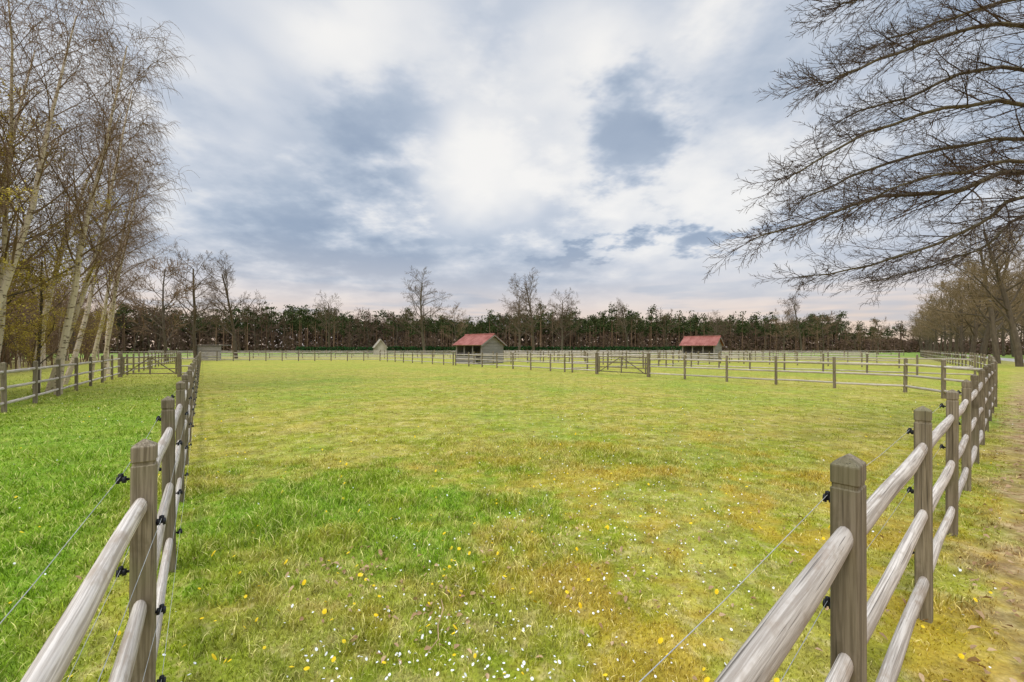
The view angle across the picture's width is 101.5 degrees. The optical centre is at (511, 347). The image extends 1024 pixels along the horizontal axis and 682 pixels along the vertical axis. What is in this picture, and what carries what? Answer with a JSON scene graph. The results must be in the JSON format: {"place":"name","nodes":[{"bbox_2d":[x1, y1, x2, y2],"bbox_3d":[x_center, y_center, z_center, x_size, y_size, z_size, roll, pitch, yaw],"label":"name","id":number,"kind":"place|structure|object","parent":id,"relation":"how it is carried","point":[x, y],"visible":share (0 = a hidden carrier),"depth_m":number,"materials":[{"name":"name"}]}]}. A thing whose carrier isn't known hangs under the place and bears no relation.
{"place":"outdoors","nodes":[
{"label":"outdoors","id":0,"kind":"place"},
{"bbox_2d":[0,348,1023,681],"bbox_3d":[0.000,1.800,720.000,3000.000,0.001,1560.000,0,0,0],"label":"grass field ground","id":1,"kind":"structure","parent":0,"point":[1006,666],"depth_m":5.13,"materials":[{"name":"green plant"}]},
{"bbox_2d":[0,265,36,368],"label":"birch tree","id":2,"kind":"object","parent":1,"relation":"on","point":[18,363],"visible":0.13,"depth_m":34.48,"materials":[{"name":"brown plant"}]},
{"bbox_2d":[0,113,41,238],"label":"willow tree","id":3,"kind":"object","parent":1,"relation":"on","point":[16,187],"visible":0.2,"depth_m":14.25,"materials":[{"name":"brown plant"}]},
{"bbox_2d":[0,180,42,309],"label":"willow tree","id":4,"kind":"object","parent":1,"relation":"on","point":[9,191],"visible":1,"depth_m":12.48,"materials":[{"name":"brown plant"}]},
{"bbox_2d":[0,0,58,181],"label":"birch tree","id":5,"kind":"object","parent":1,"relation":"on","point":[17,113],"visible":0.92,"depth_m":13.18,"materials":[{"name":"brown plant"}]},
{"bbox_2d":[0,223,64,331],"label":"bare tree","id":6,"kind":"object","parent":1,"relation":"on","point":[22,302],"visible":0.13,"depth_m":31.95,"materials":[{"name":"brown plant"}]},
{"bbox_2d":[1,278,64,361],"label":"bare tree","id":7,"kind":"object","parent":1,"relation":"on","point":[23,320],"visible":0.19,"depth_m":31.71,"materials":[{"name":"brown plant"}]},
{"bbox_2d":[10,244,65,366],"bbox_3d":[-45.087,-4.089,39.253,5.339,11.951,4.366,0,0,17],"label":"birch tree","id":8,"kind":"object","parent":1,"relation":"on","point":[44,362],"visible":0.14,"depth_m":39.66,"materials":[{"name":"brown plant"}]},
{"bbox_2d":[14,273,87,360],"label":"bare tree","id":9,"kind":"object","parent":1,"relation":"on","point":[56,303],"visible":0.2,"depth_m":44.92,"materials":[{"name":"brown plant"}]},
{"bbox_2d":[0,0,103,300],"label":"birch tree","id":10,"kind":"object","parent":1,"relation":"on","point":[27,77],"visible":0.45,"depth_m":15.54,"materials":[{"name":"brown plant"}]},
{"bbox_2d":[0,128,111,328],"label":"willow tree","id":11,"kind":"object","parent":1,"relation":"on","point":[26,277],"visible":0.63,"depth_m":15.35,"materials":[{"name":"brown plant"}]},
{"bbox_2d":[35,286,82,352],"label":"birch tree","id":12,"kind":"object","parent":1,"relation":"on","point":[62,309],"visible":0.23,"depth_m":45.20,"materials":[{"name":"brown plant"}]},
{"bbox_2d":[0,284,122,369],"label":"woodland shrubs","id":13,"kind":"object","parent":1,"relation":"on","point":[51,348],"visible":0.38,"depth_m":41.83,"materials":[{"name":"leaves"},{"name":"twig"}]},
{"bbox_2d":[0,68,124,312],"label":"willow tree","id":14,"kind":"object","parent":1,"relation":"on","point":[19,300],"visible":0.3,"depth_m":16.88,"materials":[{"name":"brown plant"}]},
{"bbox_2d":[0,223,125,393],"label":"willow tree","id":15,"kind":"object","parent":1,"relation":"on","point":[40,326],"visible":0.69,"depth_m":16.45,"materials":[{"name":"yellow-green leaves"},{"name":"twig"},{"name":"bark"}]},
{"bbox_2d":[0,0,134,310],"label":"birch tree","id":16,"kind":"object","parent":1,"relation":"on","point":[20,242],"visible":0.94,"depth_m":13.92,"materials":[{"name":"brown plant"}]},
{"bbox_2d":[36,281,99,356],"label":"bare tree","id":17,"kind":"object","parent":1,"relation":"on","point":[80,316],"visible":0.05,"depth_m":53.38,"materials":[{"name":"brown plant"}]},
{"bbox_2d":[0,0,141,355],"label":"birch tree","id":18,"kind":"object","parent":1,"relation":"on","point":[6,232],"visible":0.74,"depth_m":14.27,"materials":[{"name":"brown plant"}]},
{"bbox_2d":[53,283,106,350],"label":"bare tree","id":19,"kind":"object","parent":1,"relation":"on","point":[71,343],"visible":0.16,"depth_m":52.73,"materials":[{"name":"brown plant"}]},
{"bbox_2d":[0,351,176,412],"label":"lane fence","id":20,"kind":"object","parent":1,"relation":"on","point":[4,387],"visible":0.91,"depth_m":15.58,"materials":[{"name":"grey wood"}]},
{"bbox_2d":[0,27,179,388],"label":"birch tree","id":21,"kind":"object","parent":1,"relation":"on","point":[64,245],"visible":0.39,"depth_m":19.74,"materials":[{"name":"brown plant"}]},
{"bbox_2d":[0,0,198,394],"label":"birch tree","id":22,"kind":"object","parent":1,"relation":"on","point":[62,350],"visible":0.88,"depth_m":16.04,"materials":[{"name":"brown plant"}]},
{"bbox_2d":[83,298,121,358],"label":"birch tree","id":23,"kind":"object","parent":1,"relation":"on","point":[101,316],"visible":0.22,"depth_m":67.07,"materials":[{"name":"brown plant"}]},
{"bbox_2d":[43,121,170,377],"bbox_3d":[-23.908,-5.671,25.122,5.320,15.161,5.053,0,0,-3],"label":"birch tree","id":24,"kind":"object","parent":1,"relation":"on","point":[96,345],"visible":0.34,"depth_m":25.11,"materials":[{"name":"brown plant"}]},
{"bbox_2d":[45,94,169,384],"bbox_3d":[-22.084,-6.026,22.332,6.210,15.905,4.396,0,0,-16],"label":"birch tree","id":25,"kind":"object","parent":1,"relation":"on","point":[69,370],"visible":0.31,"depth_m":21.99,"materials":[{"name":"brown plant"}]},
{"bbox_2d":[20,357,196,681],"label":"paddock fence","id":26,"kind":"object","parent":1,"relation":"on","point":[137,527],"visible":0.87,"depth_m":1.81,"materials":[{"name":"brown wood"}]},
{"bbox_2d":[0,372,186,681],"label":"electric fence wire","id":27,"kind":"object","parent":26,"relation":"attached to","point":[122,570],"visible":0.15,"depth_m":1.78,"materials":[{"name":"black plastic"}]},
{"bbox_2d":[98,365,198,681],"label":"electric fence wire","id":28,"kind":"object","parent":26,"relation":"attached to","point":[162,606],"visible":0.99,"depth_m":1.88,"materials":[{"name":"black plastic"}]},
{"bbox_2d":[58,168,166,373],"bbox_3d":[-28.639,-5.750,30.007,5.956,15.318,5.943,0,0,31],"label":"birch tree","id":29,"kind":"object","parent":1,"relation":"on","point":[108,371],"visible":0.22,"depth_m":29.68,"materials":[{"name":"brown plant"}]},
{"bbox_2d":[44,23,194,390],"bbox_3d":[-17.978,-6.438,18.808,6.537,16.742,4.628,0,0,30],"label":"birch tree","id":30,"kind":"object","parent":1,"relation":"on","point":[50,384],"visible":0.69,"depth_m":18.55,"materials":[{"name":"brown plant"}]},
{"bbox_2d":[61,109,185,380],"bbox_3d":[-21.101,-5.256,22.549,5.025,14.319,4.772,0,0,14],"label":"birch tree","id":31,"kind":"object","parent":1,"relation":"on","point":[108,337],"visible":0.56,"depth_m":22.63,"materials":[{"name":"brown plant"}]},
{"bbox_2d":[118,353,181,376],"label":"wooden gate","id":32,"kind":"structure","parent":1,"relation":"on","point":[177,363],"depth_m":25.74,"materials":[{"name":"grey wood"}]},
{"bbox_2d":[107,250,202,361],"bbox_3d":[-43.901,-5.040,51.679,7.818,13.900,9.752,0,0,45],"label":"bare tree","id":33,"kind":"object","parent":1,"relation":"on","point":[176,294],"visible":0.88,"depth_m":51.84,"materials":[{"name":"brown plant"}]},
{"bbox_2d":[149,243,223,359],"bbox_3d":[-45.675,-6.376,59.027,8.694,16.617,10.480,0,0,-42],"label":"bare tree","id":34,"kind":"object","parent":1,"relation":"on","point":[194,312],"visible":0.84,"depth_m":59.30,"materials":[{"name":"brown plant"}]},
{"bbox_2d":[180,354,199,375],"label":"paddock fence","id":35,"kind":"object","parent":1,"relation":"on","point":[188,365],"visible":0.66,"depth_m":26.08,"materials":[{"name":"grey wood"}]},
{"bbox_2d":[195,351,200,386],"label":"paddock fence","id":36,"kind":"object","parent":1,"relation":"on","point":[197,356],"visible":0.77,"depth_m":22.28,"materials":[{"name":"grey wood"}]},
{"bbox_2d":[197,345,220,359],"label":"wooden hay store","id":37,"kind":"structure","parent":1,"relation":"on","point":[208,349],"depth_m":59.97,"materials":[{"name":"grey wood"}]},
{"bbox_2d":[193,249,264,358],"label":"bare tree","id":38,"kind":"object","parent":1,"relation":"on","point":[225,275],"visible":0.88,"depth_m":68.79,"materials":[{"name":"brown plant"}]},
{"bbox_2d":[201,351,377,360],"bbox_3d":[-30.227,1.091,56.992,24.554,1.419,0.124,0,0,0],"label":"paddock fence","id":39,"kind":"object","parent":1,"relation":"on","point":[249,359],"visible":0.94,"depth_m":56.98,"materials":[{"name":"grey wood"}]},
{"bbox_2d":[309,289,341,352],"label":"bare tree","id":40,"kind":"object","parent":1,"relation":"on","point":[326,315],"visible":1,"depth_m":148.89,"materials":[{"name":"brown plant"}]},
{"bbox_2d":[372,339,387,353],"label":"field shed","id":41,"kind":"structure","parent":1,"relation":"on","point":[378,346],"depth_m":104.64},
{"bbox_2d":[398,265,450,352],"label":"bare tree","id":42,"kind":"object","parent":1,"relation":"on","point":[421,288],"visible":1,"depth_m":124.60,"materials":[{"name":"brown plant"}]},
{"bbox_2d":[426,599,443,653],"bbox_3d":[-0.470,1.755,2.675,0.066,0.035,0.552,0,0,0],"label":"fallen twig","id":43,"kind":"object","parent":1,"relation":"on","point":[438,626],"visible":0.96,"depth_m":2.63,"materials":[{"name":"brown wood"}]},
{"bbox_2d":[438,303,467,341],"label":"bare tree","id":44,"kind":"object","parent":1,"relation":"on","point":[461,321],"visible":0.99,"depth_m":149.43,"materials":[{"name":"brown plant"}]},
{"bbox_2d":[452,333,506,363],"bbox_3d":[-3.869,0.062,49.967,4.940,3.476,4.475,0,0,40],"label":"horse shelter","id":45,"kind":"object","parent":1,"relation":"on","point":[485,344],"visible":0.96,"depth_m":49.09,"materials":[{"name":"brown wood"}]},
{"bbox_2d":[110,350,860,357],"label":"field fence","id":46,"kind":"object","parent":1,"relation":"on","point":[335,354],"visible":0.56,"depth_m":71.98,"materials":[{"name":"grey wood"}]},
{"bbox_2d":[380,351,594,372],"bbox_3d":[-6.008,1.091,42.961,0.284,1.419,37.040,0,0,-40],"label":"paddock fence","id":47,"kind":"object","parent":1,"relation":"on","point":[482,359],"visible":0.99,"depth_m":37.49,"materials":[{"name":"grey wood"}]},
{"bbox_2d":[295,346,694,353],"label":"clipped hedge","id":48,"kind":"object","parent":1,"relation":"on","point":[398,350],"visible":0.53,"depth_m":127.64,"materials":[{"name":"green plant"}]},
{"bbox_2d":[9,379,991,681],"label":"dandelion flowers","id":49,"kind":"object","parent":1,"relation":"on","point":[333,659],"visible":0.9,"depth_m":2.99,"materials":[{"name":"yellow plant"}]},
{"bbox_2d":[13,389,1009,681],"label":"daisy flowers","id":50,"kind":"object","parent":1,"relation":"on","point":[507,595],"visible":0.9,"depth_m":2.76,"materials":[{"name":"white plant"}]},
{"bbox_2d":[10,324,1023,362],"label":"woodland understory","id":51,"kind":"object","parent":1,"relation":"on","point":[277,345],"visible":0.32,"depth_m":169.61,"materials":[{"name":"green plant"}]},
{"bbox_2d":[34,296,1001,352],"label":"distant pine forest","id":52,"kind":"object","parent":1,"relation":"on","point":[299,324],"visible":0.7,"depth_m":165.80,"materials":[{"name":"green plant"}]},
{"bbox_2d":[498,283,539,349],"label":"bare tree","id":53,"kind":"object","parent":1,"relation":"on","point":[518,314],"visible":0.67,"depth_m":122.51,"materials":[{"name":"brown plant"}]},
{"bbox_2d":[148,350,903,355],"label":"field fence","id":54,"kind":"object","parent":1,"relation":"on","point":[593,350],"visible":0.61,"depth_m":94.97,"materials":[{"name":"grey wood"}]},
{"bbox_2d":[502,267,553,352],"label":"bare tree","id":55,"kind":"object","parent":1,"relation":"on","point":[529,305],"visible":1,"depth_m":109.00,"materials":[{"name":"brown plant"}]},
{"bbox_2d":[47,395,1023,681],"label":"fallen leaves","id":56,"kind":"object","parent":1,"relation":"on","point":[427,647],"visible":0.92,"depth_m":3.05,"materials":[{"name":"brown plant"}]},
{"bbox_2d":[549,287,580,352],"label":"bare tree","id":57,"kind":"object","parent":1,"relation":"on","point":[562,316],"visible":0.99,"depth_m":118.34,"materials":[{"name":"brown plant"}]},
{"bbox_2d":[453,350,681,364],"bbox_3d":[17.701,1.091,62.911,62.116,1.418,0.136,0,0,-40],"label":"field fence","id":58,"kind":"object","parent":1,"relation":"on","point":[510,353],"visible":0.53,"depth_m":49.47,"materials":[{"name":"grey wood"}]},
{"bbox_2d":[504,349,680,357],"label":"field fence","id":59,"kind":"object","parent":1,"relation":"on","point":[562,351],"visible":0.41,"depth_m":81.33,"materials":[{"name":"grey wood"}]},
{"bbox_2d":[595,352,650,376],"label":"wooden gate","id":60,"kind":"structure","parent":1,"relation":"on","point":[598,366],"depth_m":27.10,"materials":[{"name":"grey wood"}]},
{"bbox_2d":[609,298,640,350],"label":"bare tree","id":61,"kind":"object","parent":1,"relation":"on","point":[622,322],"visible":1,"depth_m":150.04,"materials":[{"name":"brown plant"}]},
{"bbox_2d":[564,351,776,371],"bbox_3d":[20.770,1.091,45.248,44.104,1.419,0.138,0,0,-40],"label":"field fence","id":62,"kind":"object","parent":1,"relation":"on","point":[643,360],"visible":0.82,"depth_m":37.74,"materials":[{"name":"grey wood"}]},
{"bbox_2d":[503,349,877,362],"bbox_3d":[18.858,1.091,80.198,0.131,1.417,78.108,0,0,-40],"label":"field fence","id":63,"kind":"object","parent":1,"relation":"on","point":[847,353],"visible":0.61,"depth_m":60.48,"materials":[{"name":"grey wood"}]},
{"bbox_2d":[502,350,899,367],"bbox_3d":[11.100,1.091,64.549,0.138,1.418,72.115,0,0,-40],"label":"field fence","id":64,"kind":"object","parent":1,"relation":"on","point":[797,354],"visible":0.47,"depth_m":44.61,"materials":[{"name":"grey wood"}]},
{"bbox_2d":[679,336,724,359],"bbox_3d":[26.706,0.062,58.767,4.940,3.476,4.475,0,0,40],"label":"horse shelter","id":65,"kind":"object","parent":1,"relation":"on","point":[707,344],"visible":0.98,"depth_m":58.24,"materials":[{"name":"brown wood"}]},
{"bbox_2d":[540,349,868,358],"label":"field fence","id":66,"kind":"object","parent":1,"relation":"on","point":[722,351],"visible":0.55,"depth_m":79.34,"materials":[{"name":"grey wood"}]},
{"bbox_2d":[704,309,734,335],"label":"bare tree","id":67,"kind":"object","parent":1,"relation":"on","point":[716,333],"visible":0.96,"depth_m":145.09,"materials":[{"name":"brown plant"}]},
{"bbox_2d":[470,351,975,374],"bbox_3d":[9.698,1.092,44.443,0.130,1.416,53.121,0,0,-40],"label":"field fence","id":68,"kind":"object","parent":1,"relation":"on","point":[784,356],"visible":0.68,"depth_m":31.25,"materials":[{"name":"grey wood"}]},
{"bbox_2d":[765,308,796,351],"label":"bare tree","id":69,"kind":"object","parent":1,"relation":"on","point":[783,327],"visible":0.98,"depth_m":137.81,"materials":[{"name":"brown plant"}]},
{"bbox_2d":[714,456,862,681],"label":"paddock fence","id":70,"kind":"object","parent":1,"relation":"on","point":[834,564],"visible":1,"depth_m":1.38,"materials":[{"name":"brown wood"}]},
{"bbox_2d":[777,293,817,352],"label":"bare tree","id":71,"kind":"object","parent":1,"relation":"on","point":[795,316],"visible":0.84,"depth_m":140.16,"materials":[{"name":"brown plant"}]},
{"bbox_2d":[805,313,837,352],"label":"bare tree","id":72,"kind":"object","parent":1,"relation":"on","point":[819,332],"visible":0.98,"depth_m":142.05,"materials":[{"name":"brown plant"}]},
{"bbox_2d":[650,355,997,406],"bbox_3d":[12.868,1.092,19.876,2.993,1.416,14.514,0,0,-26],"label":"paddock fence","id":73,"kind":"object","parent":1,"relation":"on","point":[943,378],"visible":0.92,"depth_m":18.56,"materials":[{"name":"grey wood"}]},
{"bbox_2d":[842,321,865,352],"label":"bare tree","id":74,"kind":"object","parent":1,"relation":"on","point":[858,337],"visible":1,"depth_m":149.89,"materials":[{"name":"brown plant"}]},
{"bbox_2d":[702,0,1023,312],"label":"overhanging bare tree","id":75,"kind":"object","parent":1,"relation":"on","point":[1013,173],"visible":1,"depth_m":6.54,"materials":[{"name":"brown plant"}]},
{"bbox_2d":[862,317,895,349],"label":"bare tree","id":76,"kind":"object","parent":1,"relation":"on","point":[878,333],"visible":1,"depth_m":120.05,"materials":[{"name":"brown plant"}]},
{"bbox_2d":[901,318,922,348],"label":"avenue oak tree","id":77,"kind":"object","parent":1,"relation":"on","point":[913,334],"visible":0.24,"depth_m":161.82,"materials":[{"name":"brown plant"}]},
{"bbox_2d":[902,315,924,349],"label":"avenue oak tree","id":78,"kind":"object","parent":1,"relation":"on","point":[915,337],"visible":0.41,"depth_m":152.48,"materials":[{"name":"brown plant"}]},
{"bbox_2d":[838,360,994,681],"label":"paddock fence","id":79,"kind":"object","parent":1,"relation":"on","point":[974,409],"visible":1,"depth_m":2.75,"materials":[{"name":"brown wood"}]},
{"bbox_2d":[639,390,960,681],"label":"electric fence wire","id":80,"kind":"object","parent":79,"relation":"attached to","point":[826,599],"visible":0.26,"depth_m":1.48,"materials":[{"name":"black plastic"}]},
{"bbox_2d":[904,307,939,353],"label":"avenue oak tree","id":81,"kind":"object","parent":1,"relation":"on","point":[923,332],"visible":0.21,"depth_m":129.31,"materials":[{"name":"brown plant"}]},
{"bbox_2d":[911,309,938,349],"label":"avenue oak tree","id":82,"kind":"object","parent":1,"relation":"on","point":[919,327],"visible":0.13,"depth_m":144.69,"materials":[{"name":"brown plant"}]},
{"bbox_2d":[913,310,940,349],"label":"avenue oak tree","id":83,"kind":"object","parent":1,"relation":"on","point":[922,332],"visible":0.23,"depth_m":137.73,"materials":[{"name":"brown plant"}]},
{"bbox_2d":[919,303,940,353],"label":"avenue oak tree","id":84,"kind":"object","parent":1,"relation":"on","point":[931,342],"visible":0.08,"depth_m":122.90,"materials":[{"name":"brown plant"}]},
{"bbox_2d":[914,295,956,354],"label":"avenue oak tree","id":85,"kind":"object","parent":1,"relation":"on","point":[925,321],"visible":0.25,"depth_m":107.18,"materials":[{"name":"brown plant"}]},
{"bbox_2d":[923,314,953,350],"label":"avenue oak tree","id":86,"kind":"object","parent":1,"relation":"on","point":[934,345],"visible":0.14,"depth_m":115.57,"materials":[{"name":"brown plant"}]},
{"bbox_2d":[913,294,971,350],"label":"avenue oak tree","id":87,"kind":"object","parent":1,"relation":"on","point":[933,339],"visible":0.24,"depth_m":100.60,"materials":[{"name":"brown plant"}]},
{"bbox_2d":[911,284,974,356],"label":"avenue oak tree","id":88,"kind":"object","parent":1,"relation":"on","point":[950,340],"visible":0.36,"depth_m":86.15,"materials":[{"name":"brown plant"}]},
{"bbox_2d":[921,281,970,355],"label":"avenue oak tree","id":89,"kind":"object","parent":1,"relation":"on","point":[945,339],"visible":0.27,"depth_m":91.74,"materials":[{"name":"brown plant"}]},
{"bbox_2d":[920,350,996,406],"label":"paddock fence","id":90,"kind":"object","parent":1,"relation":"on","point":[940,354],"visible":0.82,"depth_m":37.64,"materials":[{"name":"grey wood"}]},
{"bbox_2d":[933,283,984,357],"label":"avenue oak tree","id":91,"kind":"object","parent":1,"relation":"on","point":[956,341],"visible":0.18,"depth_m":77.15,"materials":[{"name":"brown plant"}]},
{"bbox_2d":[906,256,1013,358],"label":"avenue oak tree","id":92,"kind":"object","parent":1,"relation":"on","point":[960,326],"visible":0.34,"depth_m":70.98,"materials":[{"name":"brown plant"}]},
{"bbox_2d":[913,212,1023,363],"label":"avenue oak tree","id":93,"kind":"object","parent":1,"relation":"on","point":[990,319],"visible":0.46,"depth_m":48.80,"materials":[{"name":"brown plant"}]},
{"bbox_2d":[954,302,998,353],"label":"avenue oak tree","id":94,"kind":"object","parent":1,"relation":"on","point":[983,331],"visible":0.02,"depth_m":106.45,"materials":[{"name":"brown plant"}]},
{"bbox_2d":[932,201,1023,366],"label":"avenue oak tree","id":95,"kind":"object","parent":1,"relation":"on","point":[1008,316],"visible":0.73,"depth_m":40.66,"materials":[{"name":"brown plant"}]},
{"bbox_2d":[933,250,1023,358],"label":"avenue oak tree","id":96,"kind":"object","parent":1,"relation":"on","point":[974,331],"visible":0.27,"depth_m":62.38,"materials":[{"name":"brown plant"}]},
{"bbox_2d":[965,291,1012,337],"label":"avenue oak tree","id":97,"kind":"object","parent":1,"relation":"on","point":[985,328],"visible":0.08,"depth_m":97.96,"materials":[{"name":"brown plant"}]},
{"bbox_2d":[955,242,1023,360],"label":"avenue oak tree","id":98,"kind":"object","parent":1,"relation":"on","point":[984,346],"visible":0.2,"depth_m":55.25,"materials":[{"name":"brown plant"}]},
{"bbox_2d":[972,305,1008,351],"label":"avenue oak tree","id":99,"kind":"object","parent":1,"relation":"on","point":[983,334],"visible":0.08,"depth_m":112.89,"materials":[{"name":"brown plant"}]},
{"bbox_2d":[979,282,1022,356],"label":"avenue oak tree","id":100,"kind":"object","parent":1,"relation":"on","point":[1012,348],"visible":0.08,"depth_m":83.34,"materials":[{"name":"brown plant"}]},
{"bbox_2d":[984,286,1022,355],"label":"avenue oak tree","id":101,"kind":"object","parent":1,"relation":"on","point":[1003,344],"visible":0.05,"depth_m":90.50,"materials":[{"name":"brown plant"}]},
{"bbox_2d":[996,270,1023,334],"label":"avenue oak tree","id":102,"kind":"object","parent":1,"relation":"on","point":[1019,312],"visible":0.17,"depth_m":76.69,"materials":[{"name":"brown plant"}]},
{"bbox_2d":[1007,268,1023,330],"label":"avenue oak tree","id":103,"kind":"object","parent":1,"relation":"on","point":[1019,300],"visible":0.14,"depth_m":69.06,"materials":[{"name":"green plant"}]},
{"bbox_2d":[0,0,1023,347],"label":"sky","id":104,"kind":"structure","parent":0,"point":[599,147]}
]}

